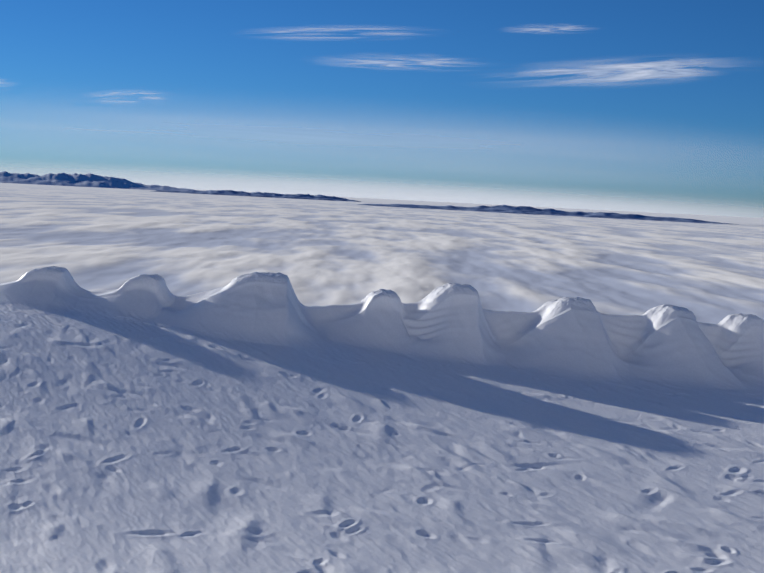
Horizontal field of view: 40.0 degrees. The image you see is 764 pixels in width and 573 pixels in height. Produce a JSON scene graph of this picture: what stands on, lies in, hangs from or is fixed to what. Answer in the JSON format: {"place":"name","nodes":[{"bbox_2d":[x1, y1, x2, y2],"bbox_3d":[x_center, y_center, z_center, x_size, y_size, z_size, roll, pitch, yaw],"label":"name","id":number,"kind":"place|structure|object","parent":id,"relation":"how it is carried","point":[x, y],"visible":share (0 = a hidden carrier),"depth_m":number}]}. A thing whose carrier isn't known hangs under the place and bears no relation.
{"place":"outdoors","nodes":[
{"label":"outdoors","id":0,"kind":"place"},
{"bbox_2d":[0,171,198,190],"bbox_3d":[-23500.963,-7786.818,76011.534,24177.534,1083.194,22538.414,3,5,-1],"label":"mountain range","id":1,"kind":"structure","parent":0,"point":[79,180],"depth_m":73250.84},
{"bbox_2d":[83,88,180,104],"bbox_3d":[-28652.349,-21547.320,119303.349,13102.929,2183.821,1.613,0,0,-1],"label":"cloud","id":2,"kind":"structure","parent":0,"point":[130,95],"depth_m":119312.75},
{"bbox_2d":[154,190,360,201],"bbox_3d":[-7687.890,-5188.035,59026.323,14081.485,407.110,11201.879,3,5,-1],"label":"distant mountains","id":3,"kind":"structure","parent":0,"point":[271,195],"depth_m":58105.25},
{"bbox_2d":[235,25,443,40],"bbox_3d":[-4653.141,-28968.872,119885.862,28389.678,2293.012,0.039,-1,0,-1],"label":"cloud","id":4,"kind":"structure","parent":0,"point":[332,30],"depth_m":119846.66},
{"bbox_2d":[0,80,763,206],"bbox_3d":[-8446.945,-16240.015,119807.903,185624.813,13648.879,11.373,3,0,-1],"label":"haze","id":5,"kind":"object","parent":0,"point":[350,145],"depth_m":119925.70},
{"bbox_2d":[0,157,763,217],"bbox_3d":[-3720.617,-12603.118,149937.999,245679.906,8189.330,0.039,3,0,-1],"label":"horizon haze","id":6,"kind":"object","parent":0,"point":[343,189],"depth_m":150111.84},
{"bbox_2d":[0,0,763,215],"label":"sky","id":7,"kind":"structure","parent":0,"point":[192,46]},
{"bbox_2d":[0,183,763,323],"bbox_3d":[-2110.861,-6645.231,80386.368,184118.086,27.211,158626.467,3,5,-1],"label":"cloud","id":8,"kind":"structure","parent":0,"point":[322,252],"depth_m":7285.62},
{"bbox_2d":[303,53,482,72],"bbox_3d":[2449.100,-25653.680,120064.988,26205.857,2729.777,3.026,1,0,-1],"label":"cloud","id":9,"kind":"structure","parent":0,"point":[396,62],"depth_m":120032.95},
{"bbox_2d":[357,204,738,224],"bbox_3d":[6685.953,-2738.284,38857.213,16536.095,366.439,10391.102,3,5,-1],"label":"distant mountains","id":10,"kind":"structure","parent":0,"point":[515,210],"depth_m":38121.12},
{"bbox_2d":[508,23,590,34],"bbox_3d":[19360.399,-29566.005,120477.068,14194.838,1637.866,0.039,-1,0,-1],"label":"cloud","id":11,"kind":"structure","parent":0,"point":[547,29],"depth_m":120465.88},
{"bbox_2d":[478,53,762,87],"bbox_3d":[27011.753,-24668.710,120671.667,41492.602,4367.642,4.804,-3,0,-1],"label":"cloud","id":12,"kind":"structure","parent":0,"point":[637,74],"depth_m":120709.61},
{"bbox_3d":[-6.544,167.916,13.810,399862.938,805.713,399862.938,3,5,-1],"label":"mountain terrain","id":13,"kind":"structure","parent":0,"visible":0},
{"bbox_2d":[0,266,763,572],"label":"snow field","id":14,"kind":"structure","parent":13,"relation":"on","point":[261,422],"depth_m":68.42}
]}

